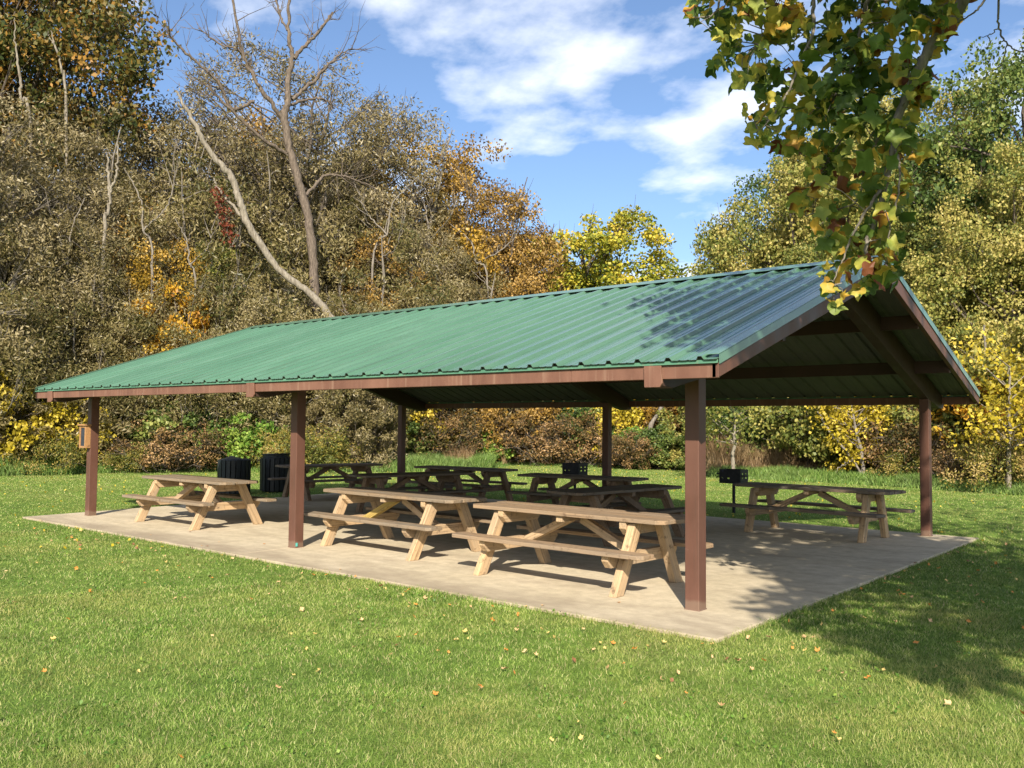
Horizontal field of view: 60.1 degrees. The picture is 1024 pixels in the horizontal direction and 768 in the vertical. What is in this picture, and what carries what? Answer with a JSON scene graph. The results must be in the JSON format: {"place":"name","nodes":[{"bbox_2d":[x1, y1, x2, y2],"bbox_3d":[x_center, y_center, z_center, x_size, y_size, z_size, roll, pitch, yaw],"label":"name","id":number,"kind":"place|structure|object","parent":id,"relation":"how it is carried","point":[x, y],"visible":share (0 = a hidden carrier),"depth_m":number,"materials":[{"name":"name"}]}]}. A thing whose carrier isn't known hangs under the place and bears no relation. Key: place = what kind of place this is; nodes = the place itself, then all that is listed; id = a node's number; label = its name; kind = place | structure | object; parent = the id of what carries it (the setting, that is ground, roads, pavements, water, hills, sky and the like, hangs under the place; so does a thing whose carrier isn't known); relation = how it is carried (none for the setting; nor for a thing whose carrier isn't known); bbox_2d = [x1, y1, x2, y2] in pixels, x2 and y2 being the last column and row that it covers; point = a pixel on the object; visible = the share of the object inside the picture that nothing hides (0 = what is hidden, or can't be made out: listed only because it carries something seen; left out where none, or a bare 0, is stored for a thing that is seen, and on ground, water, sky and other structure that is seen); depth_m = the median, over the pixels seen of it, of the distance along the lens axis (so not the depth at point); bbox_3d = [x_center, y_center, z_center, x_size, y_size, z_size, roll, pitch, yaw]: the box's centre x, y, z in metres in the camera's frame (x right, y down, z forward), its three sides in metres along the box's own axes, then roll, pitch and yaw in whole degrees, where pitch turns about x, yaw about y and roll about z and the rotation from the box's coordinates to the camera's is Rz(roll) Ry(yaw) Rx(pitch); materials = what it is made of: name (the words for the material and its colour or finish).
{"place":"outdoors","nodes":[
{"label":"outdoors","id":0,"kind":"place"},
{"bbox_2d":[0,465,1023,767],"bbox_3d":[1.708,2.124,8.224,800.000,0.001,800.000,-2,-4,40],"label":"lawn","id":1,"kind":"structure","parent":0,"point":[6,525],"depth_m":6.34,"materials":[{"name":"green plant"}]},
{"bbox_2d":[0,360,65,465],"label":"shrub","id":2,"kind":"object","parent":1,"relation":"on","point":[7,445],"visible":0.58,"depth_m":28.32,"materials":[{"name":"yellow plant"}]},
{"bbox_2d":[0,368,65,466],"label":"shrub","id":3,"kind":"object","parent":1,"relation":"on","point":[36,409],"visible":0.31,"depth_m":28.55,"materials":[{"name":"brown plant"}]},
{"bbox_2d":[0,81,81,399],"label":"woodland tree","id":4,"kind":"object","parent":1,"relation":"on","point":[8,184],"visible":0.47,"depth_m":30.14,"materials":[{"name":"brown plant"}]},
{"bbox_2d":[6,429,86,474],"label":"shrub","id":5,"kind":"object","parent":1,"relation":"on","point":[70,452],"visible":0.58,"depth_m":28.46,"materials":[{"name":"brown plant"}]},
{"bbox_2d":[0,208,101,465],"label":"woodland tree","id":6,"kind":"object","parent":1,"relation":"on","point":[19,372],"visible":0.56,"depth_m":28.66,"materials":[{"name":"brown plant"}]},
{"bbox_2d":[0,109,109,364],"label":"woodland tree","id":7,"kind":"object","parent":1,"relation":"on","point":[53,199],"visible":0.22,"depth_m":32.08,"materials":[{"name":"brown plant"}]},
{"bbox_2d":[0,231,130,414],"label":"woodland tree","id":8,"kind":"object","parent":1,"relation":"on","point":[53,325],"visible":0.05,"depth_m":30.22,"materials":[{"name":"brown plant"}]},
{"bbox_2d":[16,398,116,461],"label":"shrub","id":9,"kind":"object","parent":1,"relation":"on","point":[59,410],"visible":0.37,"depth_m":29.30,"materials":[{"name":"yellow plant"}]},
{"bbox_2d":[0,247,171,459],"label":"woodland tree","id":10,"kind":"object","parent":1,"relation":"on","point":[68,366],"visible":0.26,"depth_m":30.60,"materials":[{"name":"brown plant"}]},
{"bbox_2d":[0,0,181,234],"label":"oak tree","id":11,"kind":"object","parent":1,"relation":"on","point":[99,28],"visible":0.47,"depth_m":37.49,"materials":[{"name":"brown plant"}]},
{"bbox_2d":[3,166,183,402],"bbox_3d":[-15.661,-2.493,33.995,6.659,11.888,8.753,-1,-3,32],"label":"woodland tree","id":12,"kind":"object","parent":1,"relation":"on","point":[87,227],"visible":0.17,"depth_m":32.18,"materials":[{"name":"brown plant"}]},
{"bbox_2d":[1,86,191,343],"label":"willow tree","id":13,"kind":"object","parent":1,"relation":"on","point":[89,141],"visible":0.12,"depth_m":35.16,"materials":[{"name":"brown plant"}]},
{"bbox_2d":[38,267,186,436],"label":"woodland tree","id":14,"kind":"object","parent":1,"relation":"on","point":[103,321],"visible":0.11,"depth_m":31.10,"materials":[{"name":"brown plant"}]},
{"bbox_2d":[58,395,175,464],"bbox_3d":[-14.461,1.246,31.821,4.256,4.149,5.736,0,-3,9],"label":"shrub","id":15,"kind":"object","parent":1,"relation":"on","point":[114,404],"visible":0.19,"depth_m":30.12,"materials":[{"name":"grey plant"}]},
{"bbox_2d":[98,440,162,472],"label":"shrub","id":16,"kind":"object","parent":1,"relation":"on","point":[124,461],"visible":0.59,"depth_m":29.74,"materials":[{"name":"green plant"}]},
{"bbox_2d":[73,189,189,294],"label":"woodland tree","id":17,"kind":"object","parent":1,"relation":"on","point":[122,222],"visible":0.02,"depth_m":34.77,"materials":[{"name":"grey plant"}]},
{"bbox_2d":[63,114,238,280],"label":"willow tree","id":18,"kind":"object","parent":1,"relation":"on","point":[166,136],"visible":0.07,"depth_m":37.93,"materials":[{"name":"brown plant"}]},
{"bbox_2d":[79,253,249,444],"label":"woodland tree","id":19,"kind":"object","parent":1,"relation":"on","point":[150,296],"visible":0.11,"depth_m":31.85,"materials":[{"name":"grey plant"}]},
{"bbox_2d":[122,279,211,355],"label":"autumn sapling","id":20,"kind":"object","parent":1,"relation":"on","point":[197,321],"visible":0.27,"depth_m":32.19,"materials":[{"name":"orange plant"}]},
{"bbox_2d":[94,237,242,365],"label":"woodland tree","id":21,"kind":"object","parent":1,"relation":"on","point":[144,279],"visible":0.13,"depth_m":32.91,"materials":[{"name":"plant"}]},
{"bbox_2d":[100,417,238,472],"bbox_3d":[-11.832,2.211,30.801,4.771,2.258,3.459,2,-3,-23],"label":"shrub","id":22,"kind":"object","parent":1,"relation":"on","point":[175,457],"visible":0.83,"depth_m":30.29,"materials":[{"name":"brown plant"}]},
{"bbox_2d":[105,395,239,462],"bbox_3d":[-12.444,1.654,31.872,5.205,3.452,4.037,2,-3,-22],"label":"shrub","id":23,"kind":"object","parent":1,"relation":"on","point":[141,436],"visible":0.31,"depth_m":30.77,"materials":[{"name":"green plant"}]},
{"bbox_2d":[122,266,272,467],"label":"woodland tree","id":24,"kind":"object","parent":1,"relation":"on","point":[197,398],"visible":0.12,"depth_m":31.61,"materials":[{"name":"brown plant"}]},
{"bbox_2d":[71,138,325,417],"bbox_3d":[-13.342,-3.322,36.688,12.357,14.212,9.902,0,-3,0],"label":"woodland tree","id":25,"kind":"object","parent":1,"relation":"on","point":[201,193],"visible":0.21,"depth_m":34.91,"materials":[{"name":"brown plant"}]},
{"bbox_2d":[133,102,272,260],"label":"woodland tree","id":26,"kind":"object","parent":1,"relation":"on","point":[193,155],"depth_m":42.90,"materials":[{"name":"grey plant"}]},
{"bbox_2d":[185,407,281,466],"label":"shrub","id":27,"kind":"object","parent":1,"relation":"on","point":[240,448],"visible":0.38,"depth_m":31.57,"materials":[{"name":"green plant"}]},
{"bbox_2d":[217,456,250,493],"bbox_3d":[-6.755,2.199,21.497,0.776,0.916,0.776,-2,-4,40],"label":"litter bin","id":28,"kind":"object","parent":1,"relation":"on","point":[233,467],"visible":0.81,"depth_m":21.19,"materials":[{"name":"black plastic"}]},
{"bbox_2d":[169,252,313,429],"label":"woodland tree","id":29,"kind":"object","parent":1,"relation":"on","point":[228,276],"visible":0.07,"depth_m":33.75,"materials":[{"name":"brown plant"}]},
{"bbox_2d":[131,27,382,308],"bbox_3d":[-12.103,-6.120,40.790,12.635,20.182,8.471,1,-3,-1],"label":"willow tree","id":30,"kind":"object","parent":1,"relation":"on","point":[220,153],"visible":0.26,"depth_m":39.38,"materials":[{"name":"brown plant"}]},
{"bbox_2d":[121,0,392,318],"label":"dead tree","id":31,"kind":"object","parent":1,"relation":"on","point":[303,194],"visible":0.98,"depth_m":35.24,"materials":[{"name":"grey wood"}]},
{"bbox_2d":[259,453,289,491],"bbox_3d":[-5.986,2.229,22.417,0.776,0.957,0.776,-1,-3,34],"label":"litter bin","id":32,"kind":"object","parent":1,"relation":"on","point":[268,463],"visible":0.81,"depth_m":22.09,"materials":[{"name":"black plastic"}]},
{"bbox_2d":[204,268,349,439],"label":"woodland tree","id":33,"kind":"object","parent":1,"relation":"on","point":[273,405],"visible":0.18,"depth_m":32.97,"materials":[{"name":"grey plant"}]},
{"bbox_2d":[176,91,380,456],"bbox_3d":[-8.810,-3.632,33.743,7.836,14.332,0.843,1,-3,-14],"label":"dead tree","id":34,"kind":"object","parent":1,"relation":"on","point":[273,263],"visible":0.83,"depth_m":33.36,"materials":[{"name":"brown wood"}]},
{"bbox_2d":[176,124,390,298],"bbox_3d":[-10.280,-3.869,40.026,10.893,15.481,8.287,1,-3,-15],"label":"willow tree","id":35,"kind":"object","parent":1,"relation":"on","point":[265,180],"visible":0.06,"depth_m":38.97,"materials":[{"name":"brown plant"}]},
{"bbox_2d":[263,420,380,470],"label":"shrub","id":36,"kind":"object","parent":1,"relation":"on","point":[337,448],"visible":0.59,"depth_m":31.33,"materials":[{"name":"green plant"}]},
{"bbox_2d":[255,287,395,458],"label":"woodland tree","id":37,"kind":"object","parent":1,"relation":"on","point":[334,305],"visible":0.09,"depth_m":33.99,"materials":[{"name":"grey plant"}]},
{"bbox_2d":[238,185,449,452],"bbox_3d":[-7.689,-2.691,39.619,11.533,13.264,9.242,1,-3,-14],"label":"woodland tree","id":38,"kind":"object","parent":1,"relation":"on","point":[333,241],"visible":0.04,"depth_m":37.00,"materials":[{"name":"grey plant"}]},
{"bbox_2d":[257,48,451,289],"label":"willow tree","id":39,"kind":"object","parent":1,"relation":"on","point":[352,121],"visible":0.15,"depth_m":42.11,"materials":[{"name":"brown plant"}]},
{"bbox_2d":[306,283,407,455],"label":"woodland tree","id":40,"kind":"object","parent":1,"relation":"on","point":[364,308],"visible":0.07,"depth_m":33.56,"materials":[{"name":"grey plant"}]},
{"bbox_2d":[306,389,410,468],"bbox_3d":[-5.910,1.473,33.556,5.162,3.994,3.830,-1,-3,36],"label":"shrub","id":41,"kind":"object","parent":1,"relation":"on","point":[355,412],"visible":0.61,"depth_m":32.46,"materials":[{"name":"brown plant"}]},
{"bbox_2d":[282,95,464,313],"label":"willow tree","id":42,"kind":"object","parent":1,"relation":"on","point":[379,195],"visible":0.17,"depth_m":41.35,"materials":[{"name":"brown plant"}]},
{"bbox_2d":[297,201,471,454],"bbox_3d":[-5.242,-2.047,38.741,8.252,11.843,10.297,3,-3,-37],"label":"woodland tree","id":43,"kind":"object","parent":1,"relation":"on","point":[437,294],"visible":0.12,"depth_m":37.23,"materials":[{"name":"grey plant"}]},
{"bbox_2d":[329,223,442,315],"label":"woodland tree","id":44,"kind":"object","parent":1,"relation":"on","point":[366,251],"visible":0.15,"depth_m":37.88,"materials":[{"name":"brown plant"}]},
{"bbox_2d":[341,134,503,300],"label":"broadleaf tree","id":45,"kind":"object","parent":1,"relation":"on","point":[468,246],"visible":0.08,"depth_m":43.95,"materials":[{"name":"brown plant"}]},
{"bbox_2d":[376,206,496,417],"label":"woodland tree","id":46,"kind":"object","parent":1,"relation":"on","point":[476,290],"visible":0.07,"depth_m":40.94,"materials":[{"name":"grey plant"}]},
{"bbox_2d":[406,408,494,456],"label":"shrub","id":47,"kind":"object","parent":1,"relation":"on","point":[470,436],"visible":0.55,"depth_m":35.75,"materials":[{"name":"brown plant"}]},
{"bbox_2d":[394,247,531,436],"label":"woodland tree","id":48,"kind":"object","parent":1,"relation":"on","point":[466,274],"visible":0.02,"depth_m":41.91,"materials":[{"name":"brown plant"}]},
{"bbox_2d":[434,408,512,462],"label":"shrub","id":49,"kind":"object","parent":1,"relation":"on","point":[490,412],"visible":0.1,"depth_m":37.59,"materials":[{"name":"brown plant"}]},
{"bbox_2d":[411,131,571,296],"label":"broadleaf tree","id":50,"kind":"object","parent":1,"relation":"on","point":[519,210],"visible":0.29,"depth_m":45.30,"materials":[{"name":"orange plant"}]},
{"bbox_2d":[445,408,552,463],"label":"shrub","id":51,"kind":"object","parent":1,"relation":"on","point":[517,426],"visible":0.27,"depth_m":38.24,"materials":[{"name":"brown plant"}]},
{"bbox_2d":[23,493,978,642],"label":"pavement slab","id":52,"kind":"structure","parent":1,"relation":"on","point":[764,570],"depth_m":11.20,"materials":[{"name":"concrete"}]},
{"bbox_2d":[122,474,276,530],"bbox_3d":[-5.321,1.973,14.985,2.586,0.756,1.430,-2,-4,40],"label":"picnic table","id":53,"kind":"object","parent":52,"relation":"on","point":[200,504],"visible":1,"depth_m":14.70,"materials":[{"name":"brown wood"}]},
{"bbox_2d":[268,463,391,500],"bbox_3d":[-4.213,2.247,20.557,2.521,0.756,1.430,3,-4,-40],"label":"picnic table","id":54,"kind":"object","parent":52,"relation":"on","point":[310,482],"visible":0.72,"depth_m":20.35,"materials":[{"name":"brown wood"}]},
{"bbox_2d":[304,487,491,560],"bbox_3d":[-1.534,1.872,12.124,2.732,0.756,1.430,-2,-4,42],"label":"picnic table","id":55,"kind":"object","parent":52,"relation":"on","point":[385,516],"visible":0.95,"depth_m":11.83,"materials":[{"name":"brown wood"}]},
{"bbox_2d":[347,471,484,512],"bbox_3d":[-1.930,2.101,17.061,2.526,0.758,1.430,2,-3,-36],"label":"picnic table","id":56,"kind":"object","parent":52,"relation":"on","point":[379,480],"visible":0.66,"depth_m":16.96,"materials":[{"name":"brown wood"}]},
{"bbox_2d":[407,465,526,502],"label":"picnic table","id":57,"kind":"object","parent":52,"relation":"on","point":[487,474],"visible":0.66,"depth_m":19.32,"materials":[{"name":"brown wood"}]},
{"bbox_2d":[35,255,979,611],"bbox_3d":[-0.501,0.507,15.161,13.461,3.888,9.262,-2,-4,40],"label":"picnic shelter","id":58,"kind":"object","parent":52,"relation":"on","point":[695,347],"visible":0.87,"depth_m":12.26,"materials":[{"name":"brown paint"}]},
{"bbox_2d":[507,473,648,508],"bbox_3d":[1.308,2.115,16.714,2.544,0.755,1.430,-1,-3,34],"label":"picnic table","id":59,"kind":"object","parent":52,"relation":"on","point":[549,479],"visible":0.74,"depth_m":16.65,"materials":[{"name":"brown wood"}]},
{"bbox_2d":[452,501,712,597],"bbox_3d":[0.729,1.784,9.870,2.682,0.758,1.430,-2,-4,41],"label":"picnic table","id":60,"kind":"object","parent":52,"relation":"on","point":[633,525],"visible":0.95,"depth_m":9.60,"materials":[{"name":"brown wood"}]},
{"bbox_2d":[546,484,684,546],"bbox_3d":[1.596,1.964,13.481,2.528,0.756,1.430,3,-4,-44],"label":"picnic table","id":61,"kind":"object","parent":52,"relation":"on","point":[594,497],"visible":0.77,"depth_m":13.37,"materials":[{"name":"brown wood"}]},
{"bbox_2d":[720,482,914,542],"bbox_3d":[4.840,2.024,14.157,2.650,0.757,1.430,-2,-4,44],"label":"picnic table","id":62,"kind":"object","parent":52,"relation":"on","point":[864,516],"visible":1,"depth_m":13.89,"materials":[{"name":"brown wood"}]},
{"bbox_2d":[468,219,554,409],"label":"woodland tree","id":63,"kind":"object","parent":1,"relation":"on","point":[528,272],"visible":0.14,"depth_m":44.80,"materials":[{"name":"orange plant"}]},
{"bbox_2d":[0,450,1023,495],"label":"tall weeds","id":64,"kind":"object","parent":1,"relation":"on","point":[806,474],"visible":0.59,"depth_m":28.98,"materials":[{"name":"green plant"}]},
{"bbox_2d":[459,177,572,298],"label":"broadleaf tree","id":65,"kind":"object","parent":1,"relation":"on","point":[486,214],"visible":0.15,"depth_m":47.33,"materials":[{"name":"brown plant"}]},
{"bbox_2d":[499,408,565,464],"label":"shrub","id":66,"kind":"object","parent":1,"relation":"on","point":[536,413],"visible":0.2,"depth_m":39.01,"materials":[{"name":"orange plant"}]},
{"bbox_2d":[494,414,599,465],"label":"shrub","id":67,"kind":"object","parent":1,"relation":"on","point":[537,455],"visible":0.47,"depth_m":37.94,"materials":[{"name":"brown plant"}]},
{"bbox_2d":[529,409,622,466],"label":"shrub","id":68,"kind":"object","parent":1,"relation":"on","point":[581,457],"visible":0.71,"depth_m":37.80,"materials":[{"name":"brown plant"}]},
{"bbox_2d":[205,432,957,474],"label":"dry grass","id":69,"kind":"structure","parent":1,"relation":"on","point":[722,457],"depth_m":32.87,"materials":[{"name":"plant"}]},
{"bbox_2d":[546,400,632,462],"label":"shrub","id":70,"kind":"object","parent":1,"relation":"on","point":[576,413],"visible":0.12,"depth_m":38.49,"materials":[{"name":"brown plant"}]},
{"bbox_2d":[502,196,694,291],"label":"broadleaf tree","id":71,"kind":"object","parent":1,"relation":"on","point":[608,266],"visible":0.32,"depth_m":53.04,"materials":[{"name":"yellow plant"}]},
{"bbox_2d":[585,407,658,462],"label":"shrub","id":72,"kind":"object","parent":1,"relation":"on","point":[628,421],"visible":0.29,"depth_m":37.85,"materials":[{"name":"yellow plant"}]},
{"bbox_2d":[592,426,663,468],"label":"shrub","id":73,"kind":"object","parent":1,"relation":"on","point":[630,457],"visible":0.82,"depth_m":35.28,"materials":[{"name":"brown plant"}]},
{"bbox_2d":[624,422,684,469],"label":"shrub","id":74,"kind":"object","parent":1,"relation":"on","point":[665,442],"visible":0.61,"depth_m":35.34,"materials":[{"name":"green plant"}]},
{"bbox_2d":[655,406,758,466],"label":"shrub","id":75,"kind":"object","parent":1,"relation":"on","point":[677,453],"visible":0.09,"depth_m":36.12,"materials":[{"name":"green plant"}]},
{"bbox_2d":[679,398,792,468],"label":"sapling","id":76,"kind":"object","parent":1,"relation":"on","point":[710,428],"visible":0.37,"depth_m":28.46,"materials":[{"name":"yellow plant"}]},
{"bbox_2d":[684,153,799,275],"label":"woodland tree","id":77,"kind":"object","parent":1,"relation":"on","point":[755,184],"visible":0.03,"depth_m":48.10,"materials":[{"name":"green plant"}]},
{"bbox_2d":[706,399,838,465],"bbox_3d":[9.955,2.004,34.831,6.300,3.426,4.887,-1,-3,30],"label":"shrub","id":78,"kind":"object","parent":1,"relation":"on","point":[761,441],"visible":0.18,"depth_m":33.49,"materials":[{"name":"green plant"}]},
{"bbox_2d":[688,130,872,420],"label":"maple tree","id":79,"kind":"object","parent":1,"relation":"on","point":[724,253],"visible":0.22,"depth_m":40.63,"materials":[{"name":"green plant"}]},
{"bbox_2d":[742,396,856,470],"bbox_3d":[10.691,1.070,32.284,4.404,5.077,5.588,1,-3,0],"label":"shrub","id":80,"kind":"object","parent":1,"relation":"on","point":[799,439],"visible":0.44,"depth_m":30.59,"materials":[{"name":"green plant"}]},
{"bbox_2d":[765,188,919,267],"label":"woodland tree","id":81,"kind":"object","parent":1,"relation":"on","point":[817,257],"visible":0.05,"depth_m":34.26,"materials":[{"name":"green plant"}]},
{"bbox_2d":[683,0,1023,314],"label":"tulip tree","id":82,"kind":"object","parent":1,"relation":"on","point":[832,101],"visible":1,"depth_m":6.92,"materials":[{"name":"green plant"}]},
{"bbox_2d":[804,396,902,472],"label":"sapling","id":83,"kind":"object","parent":1,"relation":"on","point":[833,419],"visible":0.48,"depth_m":28.85,"materials":[{"name":"yellow plant"}]},
{"bbox_2d":[815,396,893,471],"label":"shrub","id":84,"kind":"object","parent":1,"relation":"on","point":[845,458],"visible":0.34,"depth_m":29.42,"materials":[{"name":"yellow plant"}]},
{"bbox_2d":[783,81,1008,301],"bbox_3d":[18.102,-4.780,38.161,11.934,17.623,8.799,1,-3,-17],"label":"maple tree","id":85,"kind":"object","parent":1,"relation":"on","point":[939,107],"visible":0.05,"depth_m":37.24,"materials":[{"name":"green plant"}]},
{"bbox_2d":[840,407,960,473],"bbox_3d":[12.795,2.103,29.280,3.892,2.950,5.367,1,-3,-1],"label":"shrub","id":86,"kind":"object","parent":1,"relation":"on","point":[908,431],"visible":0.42,"depth_m":27.95,"materials":[{"name":"green plant"}]},
{"bbox_2d":[864,440,951,476],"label":"shrub","id":87,"kind":"object","parent":1,"relation":"on","point":[892,467],"visible":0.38,"depth_m":27.56,"materials":[{"name":"brown plant"}]},
{"bbox_2d":[874,374,1004,465],"bbox_3d":[14.258,1.487,28.689,4.989,3.820,3.932,-1,-3,28],"label":"shrub","id":88,"kind":"object","parent":1,"relation":"on","point":[912,417],"visible":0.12,"depth_m":28.23,"materials":[{"name":"yellow plant"}]},
{"bbox_2d":[864,28,1023,315],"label":"broadleaf tree","id":89,"kind":"object","parent":1,"relation":"on","point":[1008,79],"visible":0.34,"depth_m":33.43,"materials":[{"name":"green plant"}]},
{"bbox_2d":[873,188,1023,418],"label":"woodland tree","id":90,"kind":"object","parent":1,"relation":"on","point":[922,222],"visible":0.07,"depth_m":31.56,"materials":[{"name":"green plant"}]},
{"bbox_2d":[901,136,1023,394],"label":"maple tree","id":91,"kind":"object","parent":1,"relation":"on","point":[1007,260],"visible":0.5,"depth_m":29.37,"materials":[{"name":"green plant"}]},
{"bbox_2d":[916,440,1012,482],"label":"shrub","id":92,"kind":"object","parent":1,"relation":"on","point":[944,458],"visible":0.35,"depth_m":25.78,"materials":[{"name":"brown plant"}]},
{"bbox_2d":[931,362,1023,455],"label":"shrub","id":93,"kind":"object","parent":1,"relation":"on","point":[954,412],"visible":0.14,"depth_m":26.69,"materials":[{"name":"yellow plant"}]},
{"bbox_2d":[936,421,1023,491],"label":"shrub","id":94,"kind":"object","parent":1,"relation":"on","point":[1015,467],"visible":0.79,"depth_m":24.15,"materials":[{"name":"green plant"}]},
{"bbox_2d":[938,314,1023,473],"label":"shrub","id":95,"kind":"object","parent":1,"relation":"on","point":[1016,337],"visible":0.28,"depth_m":26.31,"materials":[{"name":"yellow plant"}]},
{"bbox_2d":[939,160,1023,343],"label":"woodland tree","id":96,"kind":"object","parent":1,"relation":"on","point":[1010,208],"visible":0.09,"depth_m":30.57,"materials":[{"name":"green plant"}]},
{"bbox_2d":[947,325,1023,488],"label":"sapling","id":97,"kind":"object","parent":1,"relation":"on","point":[993,417],"visible":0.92,"depth_m":24.01,"materials":[{"name":"yellow plant"}]},
{"bbox_2d":[0,547,1023,767],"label":"clover","id":98,"kind":"object","parent":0,"point":[111,742],"visible":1,"depth_m":6.31,"materials":[{"name":"green plant"}]},
{"bbox_2d":[3,0,1023,281],"label":"sky","id":99,"kind":"structure","parent":0,"point":[606,104],"materials":[{"name":"blue"}]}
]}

